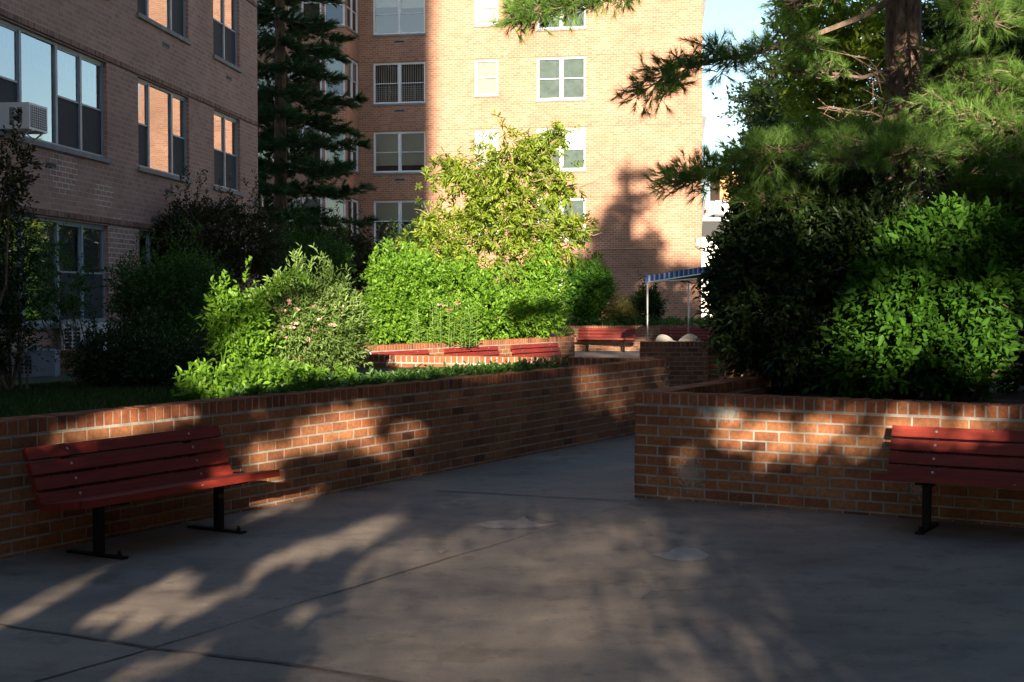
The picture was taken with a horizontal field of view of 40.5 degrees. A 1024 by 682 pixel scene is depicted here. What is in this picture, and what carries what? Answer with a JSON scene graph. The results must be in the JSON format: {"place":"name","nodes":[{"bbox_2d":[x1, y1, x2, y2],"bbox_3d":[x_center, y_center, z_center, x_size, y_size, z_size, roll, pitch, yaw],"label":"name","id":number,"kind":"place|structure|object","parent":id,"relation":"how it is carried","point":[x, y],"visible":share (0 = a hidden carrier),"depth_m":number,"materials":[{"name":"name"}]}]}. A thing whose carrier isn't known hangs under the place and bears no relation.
{"place":"outdoors","nodes":[
{"label":"outdoors","id":0,"kind":"place"},
{"bbox_2d":[0,0,258,377],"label":"apartment building","id":1,"kind":"structure","parent":0,"point":[141,100],"depth_m":22.81,"materials":[{"name":"brick"}]},
{"bbox_2d":[0,102,47,153],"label":"air conditioner","id":2,"kind":"object","parent":1,"relation":"on","point":[33,117],"visible":0.91,"depth_m":18.64,"materials":[{"name":"white metal"}]},
{"bbox_2d":[0,19,110,163],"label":"window","id":3,"kind":"structure","parent":1,"relation":"in","point":[36,69],"depth_m":21.06,"materials":[{"name":"blue glass"}]},
{"bbox_2d":[0,214,112,330],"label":"window","id":4,"kind":"structure","parent":1,"relation":"in","point":[87,239],"depth_m":21.24,"materials":[{"name":"grey glass"}]},
{"bbox_2d":[139,230,176,322],"bbox_3d":[-6.269,-1.132,24.940,0.200,1.605,2.697,0,2,6],"label":"window","id":5,"kind":"structure","parent":1,"relation":"in","point":[144,240],"depth_m":24.22,"materials":[{"name":"grey metal"}]},
{"bbox_2d":[136,0,191,44],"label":"window","id":6,"kind":"structure","parent":1,"relation":"in","point":[168,16],"depth_m":25.68,"materials":[{"name":"glass"}]},
{"bbox_2d":[138,78,192,183],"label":"window","id":7,"kind":"structure","parent":1,"relation":"in","point":[161,112],"depth_m":25.98,"materials":[{"name":"orange glass"}]},
{"bbox_2d":[213,0,241,72],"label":"window","id":8,"kind":"structure","parent":1,"relation":"in","point":[224,11],"depth_m":28.85,"materials":[{"name":"glass"}]},
{"bbox_2d":[214,110,242,195],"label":"window","id":9,"kind":"structure","parent":1,"relation":"in","point":[225,127],"depth_m":28.99,"materials":[{"name":"glass"}]},
{"bbox_2d":[256,194,262,224],"bbox_3d":[-5.587,-2.853,30.650,0.207,0.761,0.190,0,2,0],"label":"utility box","id":10,"kind":"object","parent":1,"relation":"attached to","point":[260,197],"visible":0.41,"depth_m":30.58,"materials":[{"name":"black metal"}]},
{"bbox_2d":[181,521,197,524],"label":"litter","id":11,"kind":"object","parent":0,"point":[187,522],"visible":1,"depth_m":9.91,"materials":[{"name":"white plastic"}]},
{"bbox_2d":[0,365,575,416],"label":"lawn","id":12,"kind":"structure","parent":0,"point":[32,380],"depth_m":17.82,"materials":[{"name":"green plant"}]},
{"bbox_2d":[0,107,51,304],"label":"shrub","id":13,"kind":"object","parent":12,"relation":"on","point":[11,181],"visible":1,"depth_m":12.99,"materials":[{"name":"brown plant"}]},
{"bbox_2d":[0,191,55,393],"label":"shrub","id":14,"kind":"object","parent":12,"relation":"on","point":[13,318],"visible":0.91,"depth_m":14.11,"materials":[{"name":"green plant"}]},
{"bbox_2d":[15,214,100,387],"bbox_3d":[-5.143,-0.377,15.548,1.008,2.108,0.961,-1,2,-27],"label":"shrub","id":15,"kind":"object","parent":12,"relation":"on","point":[64,305],"visible":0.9,"depth_m":15.46,"materials":[{"name":"green plant"}]},
{"bbox_2d":[0,379,194,417],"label":"grass","id":16,"kind":"structure","parent":12,"relation":"on","point":[104,396],"depth_m":12.20,"materials":[{"name":"green plant"}]},
{"bbox_2d":[52,298,227,391],"bbox_3d":[-3.876,0.168,14.555,1.969,1.256,1.674,0,2,0],"label":"shrub","id":17,"kind":"object","parent":12,"relation":"on","point":[110,362],"visible":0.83,"depth_m":14.31,"materials":[{"name":"green plant"}]},
{"bbox_2d":[91,209,248,374],"bbox_3d":[-3.914,-0.435,16.331,1.883,2.257,2.326,-1,2,-29],"label":"rose bush","id":18,"kind":"object","parent":12,"relation":"on","point":[179,294],"visible":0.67,"depth_m":16.01,"materials":[{"name":"green plant"}]},
{"bbox_2d":[171,365,187,400],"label":"weed plant","id":19,"kind":"object","parent":12,"relation":"on","point":[180,370],"visible":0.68,"depth_m":11.41,"materials":[{"name":"green plant"}]},
{"bbox_2d":[187,256,313,373],"bbox_3d":[-2.539,-0.174,13.531,1.093,1.330,0.774,1,2,30],"label":"rambling rose","id":20,"kind":"object","parent":12,"relation":"on","point":[246,331],"visible":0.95,"depth_m":13.48,"materials":[{"name":"green plant"}]},
{"bbox_2d":[235,242,380,375],"bbox_3d":[-2.119,-0.232,14.472,1.508,1.622,1.643,0,2,0],"label":"spirea bush","id":21,"kind":"object","parent":12,"relation":"on","point":[326,323],"visible":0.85,"depth_m":14.07,"materials":[{"name":"green plant"}]},
{"bbox_2d":[170,355,554,399],"bbox_3d":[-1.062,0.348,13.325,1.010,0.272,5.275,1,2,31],"label":"ground cover","id":22,"kind":"object","parent":12,"relation":"on","point":[333,380],"visible":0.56,"depth_m":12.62,"materials":[{"name":"green plant"}]},
{"bbox_2d":[515,355,570,368],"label":"ground cover","id":23,"kind":"object","parent":12,"relation":"on","point":[546,362],"visible":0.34,"depth_m":15.15,"materials":[{"name":"green plant"}]},
{"bbox_2d":[359,338,504,344],"bbox_3d":[-6.815,-0.233,38.142,8.047,0.159,29.987,-1,2,-23],"label":"garden bed","id":24,"kind":"object","parent":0,"point":[384,343],"visible":0.01,"depth_m":27.11,"materials":[{"name":"soil"}]},
{"bbox_2d":[148,160,296,349],"bbox_3d":[-5.248,-1.437,25.014,2.606,3.659,2.700,1,2,23],"label":"shrub","id":25,"kind":"object","parent":24,"relation":"on","point":[212,233],"visible":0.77,"depth_m":24.52,"materials":[{"name":"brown plant"}]},
{"bbox_2d":[246,201,363,302],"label":"shrub","id":26,"kind":"object","parent":24,"relation":"on","point":[328,247],"visible":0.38,"depth_m":26.29,"materials":[{"name":"green plant"}]},
{"bbox_2d":[257,0,379,285],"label":"pine tree","id":27,"kind":"object","parent":24,"relation":"on","point":[278,137],"visible":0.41,"depth_m":37.86,"materials":[{"name":"green plant"}]},
{"bbox_2d":[320,204,386,336],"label":"shrub","id":28,"kind":"object","parent":24,"relation":"on","point":[359,247],"visible":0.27,"depth_m":31.55,"materials":[{"name":"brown plant"}]},
{"bbox_2d":[359,201,429,281],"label":"shrub","id":29,"kind":"object","parent":24,"relation":"on","point":[410,235],"visible":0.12,"depth_m":32.69,"materials":[{"name":"green plant"}]},
{"bbox_2d":[355,237,451,344],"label":"privet bush","id":30,"kind":"object","parent":24,"relation":"on","point":[402,284],"visible":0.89,"depth_m":26.86,"materials":[{"name":"green plant"}]},
{"bbox_2d":[409,299,482,346],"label":"lily clump","id":31,"kind":"object","parent":24,"relation":"on","point":[467,328],"visible":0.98,"depth_m":25.54,"materials":[{"name":"green plant"}]},
{"bbox_2d":[393,109,602,336],"bbox_3d":[-0.348,-2.397,29.971,4.535,5.089,2.660,0,2,0],"label":"tree","id":32,"kind":"object","parent":24,"relation":"on","point":[523,226],"visible":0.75,"depth_m":29.68,"materials":[{"name":"green plant"}]},
{"bbox_2d":[422,232,575,341],"bbox_3d":[-0.774,-0.947,28.860,3.855,2.685,3.694,1,2,22],"label":"shrub","id":33,"kind":"object","parent":24,"relation":"on","point":[535,299],"visible":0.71,"depth_m":28.18,"materials":[{"name":"green plant"}]},
{"bbox_2d":[257,0,705,320],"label":"apartment building","id":34,"kind":"structure","parent":0,"point":[429,77],"depth_m":51.35,"materials":[{"name":"brick"}]},
{"bbox_2d":[257,72,274,99],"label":"window","id":35,"kind":"structure","parent":34,"relation":"in","point":[264,80],"depth_m":54.34,"materials":[{"name":"glass"}]},
{"bbox_2d":[257,0,274,40],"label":"window","id":36,"kind":"structure","parent":34,"relation":"in","point":[273,28],"depth_m":54.22,"materials":[{"name":"glass"}]},
{"bbox_2d":[292,197,318,230],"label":"window","id":37,"kind":"structure","parent":34,"relation":"in","point":[309,226],"depth_m":51.03,"materials":[{"name":"glass"}]},
{"bbox_2d":[291,56,319,89],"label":"window","id":38,"kind":"structure","parent":34,"relation":"in","point":[317,82],"depth_m":50.83,"materials":[{"name":"glass"}]},
{"bbox_2d":[292,0,319,21],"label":"window","id":39,"kind":"structure","parent":34,"relation":"in","point":[307,7],"depth_m":50.68,"materials":[{"name":"glass"}]},
{"bbox_2d":[293,129,319,161],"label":"window","id":40,"kind":"structure","parent":34,"relation":"in","point":[318,156],"depth_m":50.91,"materials":[{"name":"glass"}]},
{"bbox_2d":[301,1,320,15],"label":"window","id":41,"kind":"structure","parent":34,"relation":"in","point":[307,1],"depth_m":50.47,"materials":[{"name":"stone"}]},
{"bbox_2d":[302,197,321,226],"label":"window","id":42,"kind":"structure","parent":34,"relation":"in","point":[310,200],"depth_m":50.76,"materials":[{"name":"glass"}]},
{"bbox_2d":[302,126,321,159],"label":"window","id":43,"kind":"structure","parent":34,"relation":"in","point":[315,131],"depth_m":50.67,"materials":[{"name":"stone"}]},
{"bbox_2d":[325,133,344,161],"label":"window","id":44,"kind":"structure","parent":34,"relation":"in","point":[327,154],"depth_m":50.81,"materials":[{"name":"glass"}]},
{"bbox_2d":[325,197,345,238],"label":"window","id":45,"kind":"structure","parent":34,"relation":"in","point":[329,203],"depth_m":51.01,"materials":[{"name":"glass"}]},
{"bbox_2d":[325,58,345,98],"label":"window","id":46,"kind":"structure","parent":34,"relation":"in","point":[337,65],"depth_m":50.86,"materials":[{"name":"glass"}]},
{"bbox_2d":[325,0,346,27],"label":"window","id":47,"kind":"structure","parent":34,"relation":"in","point":[343,25],"depth_m":50.85,"materials":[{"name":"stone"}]},
{"bbox_2d":[326,0,358,36],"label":"window","id":48,"kind":"structure","parent":34,"relation":"in","point":[333,12],"depth_m":51.44,"materials":[{"name":"glass"}]},
{"bbox_2d":[326,57,359,104],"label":"window","id":49,"kind":"structure","parent":34,"relation":"in","point":[352,68],"depth_m":51.85,"materials":[{"name":"glass"}]},
{"bbox_2d":[330,199,357,235],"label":"window","id":50,"kind":"structure","parent":34,"relation":"in","point":[353,204],"depth_m":52.83,"materials":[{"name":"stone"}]},
{"bbox_2d":[330,127,359,173],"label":"window","id":51,"kind":"structure","parent":34,"relation":"in","point":[350,155],"depth_m":51.92,"materials":[{"name":"glass"}]},
{"bbox_2d":[371,0,425,36],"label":"window","id":52,"kind":"structure","parent":34,"relation":"in","point":[390,17],"depth_m":53.10,"materials":[{"name":"glass"}]},
{"bbox_2d":[373,200,425,242],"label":"window","id":53,"kind":"structure","parent":34,"relation":"in","point":[404,211],"depth_m":52.75,"materials":[{"name":"glass"}]},
{"bbox_2d":[372,131,426,174],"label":"window","id":54,"kind":"structure","parent":34,"relation":"in","point":[395,153],"depth_m":52.60,"materials":[{"name":"glass"}]},
{"bbox_2d":[372,62,426,105],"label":"window","id":55,"kind":"structure","parent":34,"relation":"in","point":[395,84],"depth_m":52.67,"materials":[{"name":"glass"}]},
{"bbox_2d":[473,129,497,166],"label":"window","id":56,"kind":"structure","parent":34,"relation":"in","point":[477,132],"depth_m":51.94,"materials":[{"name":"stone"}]},
{"bbox_2d":[473,59,498,96],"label":"window","id":57,"kind":"structure","parent":34,"relation":"in","point":[486,71],"depth_m":51.87,"materials":[{"name":"glass"}]},
{"bbox_2d":[473,0,498,26],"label":"window","id":58,"kind":"structure","parent":34,"relation":"in","point":[485,10],"depth_m":51.79,"materials":[{"name":"glass"}]},
{"bbox_2d":[535,56,586,101],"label":"window","id":59,"kind":"structure","parent":34,"relation":"in","point":[559,79],"depth_m":51.30,"materials":[{"name":"glass"}]},
{"bbox_2d":[535,3,586,31],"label":"window","id":60,"kind":"structure","parent":34,"relation":"in","point":[551,28],"depth_m":51.16,"materials":[{"name":"glass"}]},
{"bbox_2d":[537,127,586,172],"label":"window","id":61,"kind":"structure","parent":34,"relation":"in","point":[577,151],"depth_m":51.31,"materials":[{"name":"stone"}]},
{"bbox_2d":[538,198,586,242],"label":"window","id":62,"kind":"structure","parent":34,"relation":"in","point":[578,205],"depth_m":51.36,"materials":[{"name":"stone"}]},
{"bbox_2d":[695,238,700,249],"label":"floodlight","id":63,"kind":"object","parent":34,"relation":"attached to","point":[697,240],"visible":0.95,"depth_m":50.28,"materials":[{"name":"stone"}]},
{"bbox_2d":[455,324,559,337],"bbox_3d":[0.224,-0.405,43.390,8.965,0.134,26.032,-1,2,-23],"label":"garden bed","id":64,"kind":"object","parent":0,"point":[553,334],"depth_m":34.04,"materials":[{"name":"soil"}]},
{"bbox_2d":[0,316,1023,681],"bbox_3d":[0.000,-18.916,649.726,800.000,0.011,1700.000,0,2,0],"label":"pavement","id":65,"kind":"structure","parent":0,"point":[574,564],"depth_m":7.68,"materials":[{"name":"concrete"}]},
{"bbox_2d":[22,426,279,559],"bbox_3d":[-2.357,0.993,9.241,0.639,0.699,1.760,1,2,30],"label":"park bench","id":66,"kind":"object","parent":65,"relation":"on","point":[98,499],"visible":1,"depth_m":9.15,"materials":[{"name":"red paint"}]},
{"bbox_2d":[0,359,669,559],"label":"brick wall","id":67,"kind":"structure","parent":65,"relation":"on","point":[316,443],"depth_m":11.53,"materials":[{"name":"brown brick"}]},
{"bbox_2d":[60,350,654,370],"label":"brick wall","id":68,"kind":"structure","parent":65,"relation":"on","point":[390,360],"depth_m":18.31,"materials":[{"name":"brown brick"}]},
{"bbox_2d":[370,349,428,354],"bbox_3d":[-1.761,0.526,23.987,0.639,0.699,1.760,1,2,33],"label":"park bench","id":69,"kind":"object","parent":65,"relation":"on","point":[418,352],"visible":0.13,"depth_m":24.32,"materials":[{"name":"red paint"}]},
{"bbox_2d":[314,336,574,356],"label":"brick wall","id":70,"kind":"structure","parent":65,"relation":"on","point":[566,345],"depth_m":27.04,"materials":[{"name":"orange brick"}]},
{"bbox_2d":[443,346,500,355],"bbox_3d":[-0.539,0.467,25.866,0.639,0.699,1.760,1,2,33],"label":"park bench","id":71,"kind":"object","parent":65,"relation":"on","point":[485,350],"visible":0.22,"depth_m":26.01,"materials":[{"name":"red paint"}]},
{"bbox_2d":[510,343,561,356],"bbox_3d":[0.681,0.408,27.742,0.639,0.699,1.760,1,2,33],"label":"park bench","id":72,"kind":"object","parent":65,"relation":"on","point":[550,350],"visible":0.43,"depth_m":27.86,"materials":[{"name":"red paint"}]},
{"bbox_2d":[575,328,635,351],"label":"park bench","id":73,"kind":"object","parent":65,"relation":"on","point":[591,334],"visible":1,"depth_m":41.68,"materials":[{"name":"red paint"}]},
{"bbox_2d":[557,325,722,350],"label":"brick wall","id":74,"kind":"structure","parent":65,"relation":"on","point":[653,332],"depth_m":42.22,"materials":[{"name":"red brick"}]},
{"bbox_2d":[546,315,576,335],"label":"creeper","id":75,"kind":"object","parent":74,"relation":"attached to","point":[566,331],"visible":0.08,"depth_m":41.73,"materials":[{"name":"green plant"}]},
{"bbox_2d":[656,334,673,341],"bbox_3d":[3.471,0.252,30.996,0.582,0.810,0.579,1,2,30],"label":"plastic chair","id":76,"kind":"object","parent":65,"relation":"on","point":[662,337],"visible":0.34,"depth_m":30.74,"materials":[{"name":"plastic"}]},
{"bbox_2d":[640,341,708,386],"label":"brick wall","id":77,"kind":"structure","parent":65,"relation":"on","point":[688,362],"depth_m":24.45,"materials":[{"name":"brown brick"}]},
{"bbox_2d":[646,267,711,340],"bbox_3d":[6.299,-0.982,39.851,2.286,2.712,13.027,1,2,18],"label":"awning","id":78,"kind":"object","parent":65,"relation":"on","point":[688,274],"visible":0.4,"depth_m":34.90,"materials":[{"name":"fabric"}]},
{"bbox_2d":[660,328,716,340],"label":"park bench","id":79,"kind":"object","parent":65,"relation":"on","point":[675,334],"visible":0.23,"depth_m":41.95,"materials":[{"name":"red paint"}]},
{"bbox_2d":[679,334,700,341],"bbox_3d":[4.001,0.252,30.992,0.583,0.810,0.579,0,2,10],"label":"plastic chair","id":80,"kind":"object","parent":65,"relation":"on","point":[690,337],"visible":0.33,"depth_m":30.73,"materials":[{"name":"plastic"}]},
{"bbox_2d":[703,201,713,216],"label":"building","id":81,"kind":"structure","parent":65,"relation":"on","point":[707,204],"depth_m":134.65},
{"bbox_2d":[701,209,728,315],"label":"parking deck","id":82,"kind":"structure","parent":65,"relation":"on","point":[710,225],"depth_m":119.61,"materials":[{"name":"concrete"}]},
{"bbox_2d":[705,200,728,216],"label":"parked car","id":83,"kind":"object","parent":82,"relation":"on","point":[714,204],"visible":0.44,"depth_m":121.70,"materials":[{"name":"white paint"}]},
{"bbox_2d":[646,374,800,394],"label":"brick wall","id":84,"kind":"structure","parent":65,"relation":"on","point":[755,384],"depth_m":12.80,"materials":[{"name":"brown brick"}]},
{"bbox_2d":[712,51,819,226],"bbox_3d":[5.727,-2.923,29.863,2.705,7.429,2.872,-2,2,-41],"label":"leafy tree","id":85,"kind":"object","parent":65,"relation":"on","point":[763,117],"visible":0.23,"depth_m":29.48,"materials":[{"name":"green plant"}]},
{"bbox_2d":[634,390,1023,527],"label":"brick wall","id":86,"kind":"structure","parent":65,"relation":"on","point":[824,454],"depth_m":10.63,"materials":[{"name":"brown brick"}]},
{"bbox_2d":[756,0,933,195],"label":"leafy tree","id":87,"kind":"object","parent":65,"relation":"on","point":[870,44],"visible":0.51,"depth_m":20.37,"materials":[{"name":"green plant"}]},
{"bbox_2d":[707,341,1023,380],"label":"brick wall","id":88,"kind":"structure","parent":65,"relation":"on","point":[713,376],"depth_m":24.78,"materials":[{"name":"brown brick"}]},
{"bbox_2d":[804,0,1023,213],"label":"leafy tree","id":89,"kind":"object","parent":65,"relation":"on","point":[930,28],"visible":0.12,"depth_m":22.84,"materials":[{"name":"green plant"}]},
{"bbox_2d":[870,425,1023,534],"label":"park bench","id":90,"kind":"object","parent":65,"relation":"on","point":[927,478],"visible":1,"depth_m":9.78,"materials":[{"name":"red paint"}]},
{"bbox_2d":[710,172,737,200],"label":"building","id":91,"kind":"structure","parent":0,"point":[716,198],"depth_m":161.46,"materials":[{"name":"beige brick"}]},
{"bbox_2d":[702,0,937,200],"label":"sky","id":92,"kind":"structure","parent":0,"point":[741,16],"materials":[{"name":"white"}]},
{"bbox_2d":[756,374,1023,404],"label":"garden bed","id":93,"kind":"object","parent":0,"point":[1013,397],"visible":0.05,"depth_m":13.00,"materials":[{"name":"soil"}]},
{"bbox_2d":[489,0,1023,381],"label":"pine tree","id":94,"kind":"object","parent":93,"relation":"on","point":[902,134],"visible":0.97,"depth_m":13.47,"materials":[{"name":"green plant"}]},
{"bbox_2d":[680,157,916,394],"bbox_3d":[2.933,-0.710,13.919,2.485,2.961,2.939,0,2,0],"label":"shrub","id":95,"kind":"object","parent":93,"relation":"on","point":[770,288],"visible":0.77,"depth_m":13.26,"materials":[{"name":"green plant"}]},
{"bbox_2d":[802,191,1023,401],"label":"shrub","id":96,"kind":"object","parent":93,"relation":"on","point":[948,273],"visible":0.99,"depth_m":12.23,"materials":[{"name":"green plant"}]},
{"bbox_2d":[976,171,1023,393],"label":"shrub","id":97,"kind":"object","parent":93,"relation":"on","point":[1016,378],"visible":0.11,"depth_m":13.36,"materials":[{"name":"green plant"}]},
{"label":"concrete slab","id":98,"kind":"structure","parent":0,"visible":0},
{"bbox_2d":[12,349,60,378],"bbox_3d":[-6.437,0.333,18.802,0.564,0.426,0.350,0,2,-6],"label":"air conditioner","id":99,"kind":"object","parent":98,"relation":"on","point":[45,368],"visible":0.55,"depth_m":18.65,"materials":[{"name":"grey metal"}]},
{"bbox_2d":[61,322,106,349],"bbox_3d":[-6.271,0.111,20.399,0.625,0.766,0.350,0,2,-6],"label":"air conditioner","id":100,"kind":"object","parent":98,"relation":"on","point":[72,335],"visible":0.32,"depth_m":20.23,"materials":[{"name":"white metal"}]},
{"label":"garden bed","id":101,"kind":"structure","parent":0,"visible":0},
{"bbox_2d":[560,248,620,325],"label":"shrub","id":102,"kind":"object","parent":101,"relation":"on","point":[590,294],"visible":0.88,"depth_m":43.54,"materials":[{"name":"green plant"}]},
{"bbox_2d":[598,287,644,325],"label":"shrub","id":103,"kind":"object","parent":101,"relation":"on","point":[622,309],"visible":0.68,"depth_m":43.28,"materials":[{"name":"green plant"}]},
{"bbox_2d":[551,313,715,325],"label":"ground cover","id":104,"kind":"object","parent":101,"relation":"on","point":[672,320],"visible":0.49,"depth_m":42.89,"materials":[{"name":"green plant"}]},
{"bbox_2d":[626,270,669,325],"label":"shrub","id":105,"kind":"object","parent":101,"relation":"on","point":[656,303],"visible":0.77,"depth_m":43.69,"materials":[{"name":"green plant"}]}
]}

